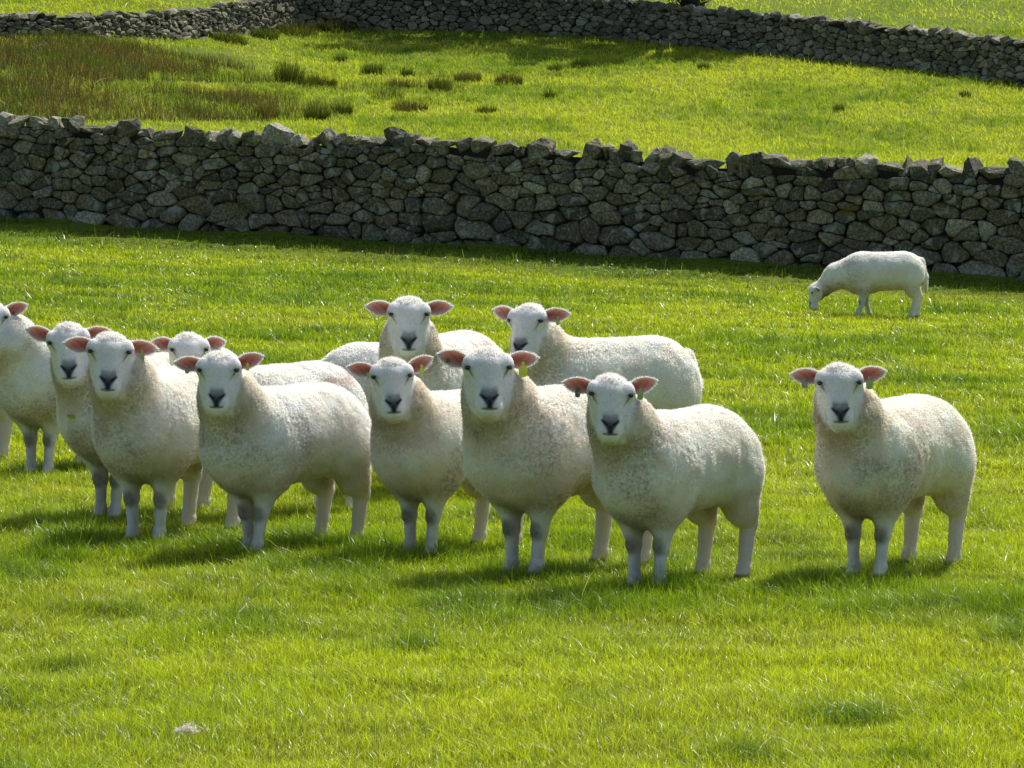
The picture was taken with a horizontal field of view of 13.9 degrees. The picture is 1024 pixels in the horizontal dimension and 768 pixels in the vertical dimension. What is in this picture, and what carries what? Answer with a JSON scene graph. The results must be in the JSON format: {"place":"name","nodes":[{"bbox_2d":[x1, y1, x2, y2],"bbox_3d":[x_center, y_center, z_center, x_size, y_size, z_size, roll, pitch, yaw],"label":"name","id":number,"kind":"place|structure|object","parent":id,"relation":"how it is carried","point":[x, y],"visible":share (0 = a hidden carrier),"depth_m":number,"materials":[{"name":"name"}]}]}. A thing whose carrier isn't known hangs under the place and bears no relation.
{"place":"outdoors","nodes":[
{"label":"outdoors","id":0,"kind":"place"},
{"bbox_2d":[0,450,1023,767],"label":"grass","id":1,"kind":"structure","parent":0,"point":[298,570],"depth_m":14.11,"materials":[{"name":"green plant"}]},
{"bbox_2d":[0,0,1023,767],"bbox_3d":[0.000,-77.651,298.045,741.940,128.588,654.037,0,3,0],"label":"ground","id":2,"kind":"structure","parent":0,"point":[290,236],"depth_m":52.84,"materials":[{"name":"plant"}]},
{"bbox_2d":[0,406,13,459],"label":"sheep","id":3,"kind":"object","parent":2,"relation":"on","point":[6,424],"visible":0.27,"depth_m":21.60},
{"bbox_2d":[0,301,84,475],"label":"sheep","id":4,"kind":"object","parent":2,"relation":"on","point":[28,400],"visible":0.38,"depth_m":20.57},
{"bbox_2d":[24,321,212,519],"bbox_3d":[-1.692,0.161,18.585,0.442,0.920,1.050,2,4,33],"label":"sheep","id":5,"kind":"object","parent":2,"relation":"on","point":[68,370],"visible":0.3,"depth_m":18.24},
{"bbox_2d":[0,0,299,40],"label":"dry stone wall","id":6,"kind":"structure","parent":2,"relation":"on","point":[193,23],"depth_m":109.59,"materials":[{"name":"grey stone"}]},
{"bbox_2d":[62,330,239,541],"bbox_3d":[-1.463,0.218,17.603,0.465,0.928,1.080,1,4,24],"label":"sheep","id":7,"kind":"object","parent":2,"relation":"on","point":[145,425],"visible":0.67,"depth_m":17.27},
{"bbox_2d":[174,720,209,734],"bbox_3d":[-0.886,0.955,11.618,0.108,0.051,0.070,0,3,0],"label":"wool scrap","id":8,"kind":"object","parent":2,"relation":"on","point":[188,729],"visible":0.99,"depth_m":11.61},
{"bbox_2d":[212,25,249,44],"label":"bramble clump","id":9,"kind":"object","parent":2,"relation":"on","point":[223,37],"visible":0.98,"depth_m":112.10,"materials":[{"name":"green plant"}]},
{"bbox_2d":[151,331,368,520],"bbox_3d":[-1.085,0.184,18.709,0.432,0.872,1.088,3,4,42],"label":"sheep","id":10,"kind":"object","parent":2,"relation":"on","point":[183,343],"visible":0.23,"depth_m":18.60},
{"bbox_2d":[249,24,280,39],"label":"bramble clump","id":11,"kind":"object","parent":2,"relation":"on","point":[267,33],"visible":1,"depth_m":114.33,"materials":[{"name":"green plant"}]},
{"bbox_2d":[252,98,279,118],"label":"rush tussock","id":12,"kind":"object","parent":2,"relation":"on","point":[260,107],"visible":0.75,"depth_m":93.39,"materials":[{"name":"green plant"}]},
{"bbox_2d":[0,26,534,122],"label":"rushes","id":13,"kind":"object","parent":2,"relation":"on","point":[86,53],"visible":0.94,"depth_m":95.79,"materials":[{"name":"green plant"}]},
{"bbox_2d":[172,349,372,553],"bbox_3d":[-0.956,0.276,17.137,0.428,0.874,0.995,3,4,38],"label":"sheep","id":14,"kind":"object","parent":2,"relation":"on","point":[262,449],"visible":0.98,"depth_m":16.93},
{"bbox_2d":[271,56,308,83],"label":"rush tussock","id":15,"kind":"object","parent":2,"relation":"on","point":[285,72],"visible":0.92,"depth_m":103.58,"materials":[{"name":"green plant"}]},
{"bbox_2d":[275,18,318,37],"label":"bramble clump","id":16,"kind":"object","parent":2,"relation":"on","point":[293,30],"visible":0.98,"depth_m":115.91,"materials":[{"name":"green plant"}]},
{"bbox_2d":[302,73,327,86],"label":"rush tussock","id":17,"kind":"object","parent":2,"relation":"on","point":[316,79],"visible":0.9,"depth_m":103.40,"materials":[{"name":"green plant"}]},
{"bbox_2d":[301,98,332,120],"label":"rush tussock","id":18,"kind":"object","parent":2,"relation":"on","point":[312,112],"visible":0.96,"depth_m":93.69,"materials":[{"name":"green plant"}]},
{"bbox_2d":[324,76,338,86],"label":"rush tussock","id":19,"kind":"object","parent":2,"relation":"on","point":[328,80],"visible":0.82,"depth_m":103.34,"materials":[{"name":"green plant"}]},
{"bbox_2d":[310,13,361,32],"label":"bramble clump","id":20,"kind":"object","parent":2,"relation":"on","point":[339,25],"visible":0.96,"depth_m":117.32,"materials":[{"name":"green plant"}]},
{"bbox_2d":[334,53,346,61],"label":"rush tussock","id":21,"kind":"object","parent":2,"relation":"on","point":[343,58],"visible":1,"depth_m":110.51,"materials":[{"name":"green plant"}]},
{"bbox_2d":[328,94,355,115],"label":"rush tussock","id":22,"kind":"object","parent":2,"relation":"on","point":[348,109],"visible":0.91,"depth_m":95.44,"materials":[{"name":"green plant"}]},
{"bbox_2d":[321,341,378,418],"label":"sheep","id":23,"kind":"object","parent":2,"relation":"on","point":[344,356],"visible":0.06,"depth_m":20.54},
{"bbox_2d":[360,61,384,74],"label":"rush tussock","id":24,"kind":"object","parent":2,"relation":"on","point":[372,68],"visible":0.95,"depth_m":106.85,"materials":[{"name":"green plant"}]},
{"bbox_2d":[388,78,412,88],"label":"rush tussock","id":25,"kind":"object","parent":2,"relation":"on","point":[404,84],"visible":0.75,"depth_m":103.06,"materials":[{"name":"green plant"}]},
{"bbox_2d":[399,65,415,75],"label":"rush tussock","id":26,"kind":"object","parent":2,"relation":"on","point":[407,72],"visible":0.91,"depth_m":106.40,"materials":[{"name":"green plant"}]},
{"bbox_2d":[391,96,430,111],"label":"rush tussock","id":27,"kind":"object","parent":2,"relation":"on","point":[405,106],"visible":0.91,"depth_m":97.03,"materials":[{"name":"green plant"}]},
{"bbox_2d":[364,295,502,390],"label":"sheep","id":28,"kind":"object","parent":2,"relation":"on","point":[409,332],"visible":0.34,"depth_m":19.61},
{"bbox_2d":[346,354,523,557],"bbox_3d":[-0.281,0.290,17.126,0.413,0.863,0.963,2,4,36],"label":"sheep","id":29,"kind":"object","parent":2,"relation":"on","point":[416,444],"visible":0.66,"depth_m":16.83},
{"bbox_2d":[426,75,454,90],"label":"rush tussock","id":30,"kind":"object","parent":2,"relation":"on","point":[430,84],"visible":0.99,"depth_m":102.64,"materials":[{"name":"green plant"}]},
{"bbox_2d":[453,69,482,81],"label":"rush tussock","id":31,"kind":"object","parent":2,"relation":"on","point":[470,76],"visible":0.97,"depth_m":105.27,"materials":[{"name":"green plant"}]},
{"bbox_2d":[473,104,496,113],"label":"rush tussock","id":32,"kind":"object","parent":2,"relation":"on","point":[486,110],"visible":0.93,"depth_m":96.79,"materials":[{"name":"green plant"}]},
{"bbox_2d":[493,70,523,84],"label":"rush tussock","id":33,"kind":"object","parent":2,"relation":"on","point":[518,80],"visible":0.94,"depth_m":104.56,"materials":[{"name":"green plant"}]},
{"bbox_2d":[0,111,1023,279],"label":"dry stone wall","id":34,"kind":"structure","parent":2,"relation":"on","point":[394,184],"depth_m":54.96,"materials":[{"name":"grey stone"}]},
{"bbox_2d":[0,218,1023,483],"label":"grass","id":35,"kind":"structure","parent":2,"relation":"on","point":[802,346],"depth_m":40.31,"materials":[{"name":"green plant"}]},
{"bbox_2d":[436,345,652,579],"bbox_3d":[0.158,0.299,16.411,0.474,0.942,1.075,3,4,42],"label":"sheep","id":36,"kind":"object","parent":2,"relation":"on","point":[526,448],"visible":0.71,"depth_m":16.10},
{"bbox_2d":[541,88,557,98],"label":"rush tussock","id":37,"kind":"object","parent":2,"relation":"on","point":[547,94],"visible":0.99,"depth_m":101.08,"materials":[{"name":"green plant"}]},
{"bbox_2d":[547,62,561,71],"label":"rush tussock","id":38,"kind":"object","parent":2,"relation":"on","point":[554,67],"visible":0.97,"depth_m":107.88,"materials":[{"name":"green plant"}]},
{"bbox_2d":[571,59,591,67],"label":"rush tussock","id":39,"kind":"object","parent":2,"relation":"on","point":[581,63],"visible":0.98,"depth_m":108.97,"materials":[{"name":"green plant"}]},
{"bbox_2d":[145,0,1023,31],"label":"grass","id":40,"kind":"structure","parent":2,"relation":"on","point":[896,10],"depth_m":121.78,"materials":[{"name":"green plant"}]},
{"bbox_2d":[492,301,703,409],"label":"sheep","id":41,"kind":"object","parent":2,"relation":"on","point":[670,365],"visible":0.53,"depth_m":20.09},
{"bbox_2d":[293,0,1023,84],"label":"dry stone wall","id":42,"kind":"structure","parent":2,"relation":"on","point":[948,50],"depth_m":113.69,"materials":[{"name":"grey stone"}]},
{"bbox_2d":[561,371,765,587],"bbox_3d":[0.593,0.365,15.967,0.416,0.867,1.003,2,4,36],"label":"sheep","id":43,"kind":"object","parent":2,"relation":"on","point":[660,475],"visible":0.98,"depth_m":15.76},
{"bbox_2d":[668,0,710,7],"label":"hawthorn tree","id":44,"kind":"object","parent":2,"relation":"on","point":[683,3],"visible":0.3,"depth_m":115.60,"materials":[{"name":"green plant"}]},
{"bbox_2d":[696,61,710,69],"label":"rush tussock","id":45,"kind":"object","parent":2,"relation":"on","point":[702,65],"visible":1,"depth_m":108.46,"materials":[{"name":"green plant"}]},
{"bbox_2d":[833,102,845,111],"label":"rush tussock","id":46,"kind":"object","parent":2,"relation":"on","point":[837,107],"visible":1,"depth_m":97.81,"materials":[{"name":"green plant"}]},
{"bbox_2d":[808,251,928,318],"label":"sheep","id":47,"kind":"object","parent":2,"relation":"on","point":[863,275],"visible":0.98,"depth_m":44.45},
{"bbox_2d":[789,360,976,580],"bbox_3d":[1.468,0.334,16.497,0.437,0.891,1.026,2,4,33],"label":"sheep","id":48,"kind":"object","parent":2,"relation":"on","point":[883,464],"visible":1,"depth_m":16.26},
{"bbox_2d":[959,89,970,97],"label":"rush tussock","id":49,"kind":"object","parent":2,"relation":"on","point":[964,93],"visible":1,"depth_m":102.42,"materials":[{"name":"green plant"}]},
{"bbox_2d":[993,76,1011,86],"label":"rush tussock","id":50,"kind":"object","parent":2,"relation":"on","point":[1006,82],"visible":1,"depth_m":105.19,"materials":[{"name":"green plant"}]},
{"bbox_2d":[12,381,1016,767],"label":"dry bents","id":51,"kind":"object","parent":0,"point":[546,563],"visible":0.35,"depth_m":14.02,"materials":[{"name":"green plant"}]},
{"bbox_2d":[19,264,1015,717],"bbox_3d":[0.672,-0.226,32.755,6.044,0.298,41.595,0,3,0],"label":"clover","id":52,"kind":"object","parent":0,"point":[499,602],"visible":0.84,"depth_m":13.46,"materials":[{"name":"green plant"}]}
]}

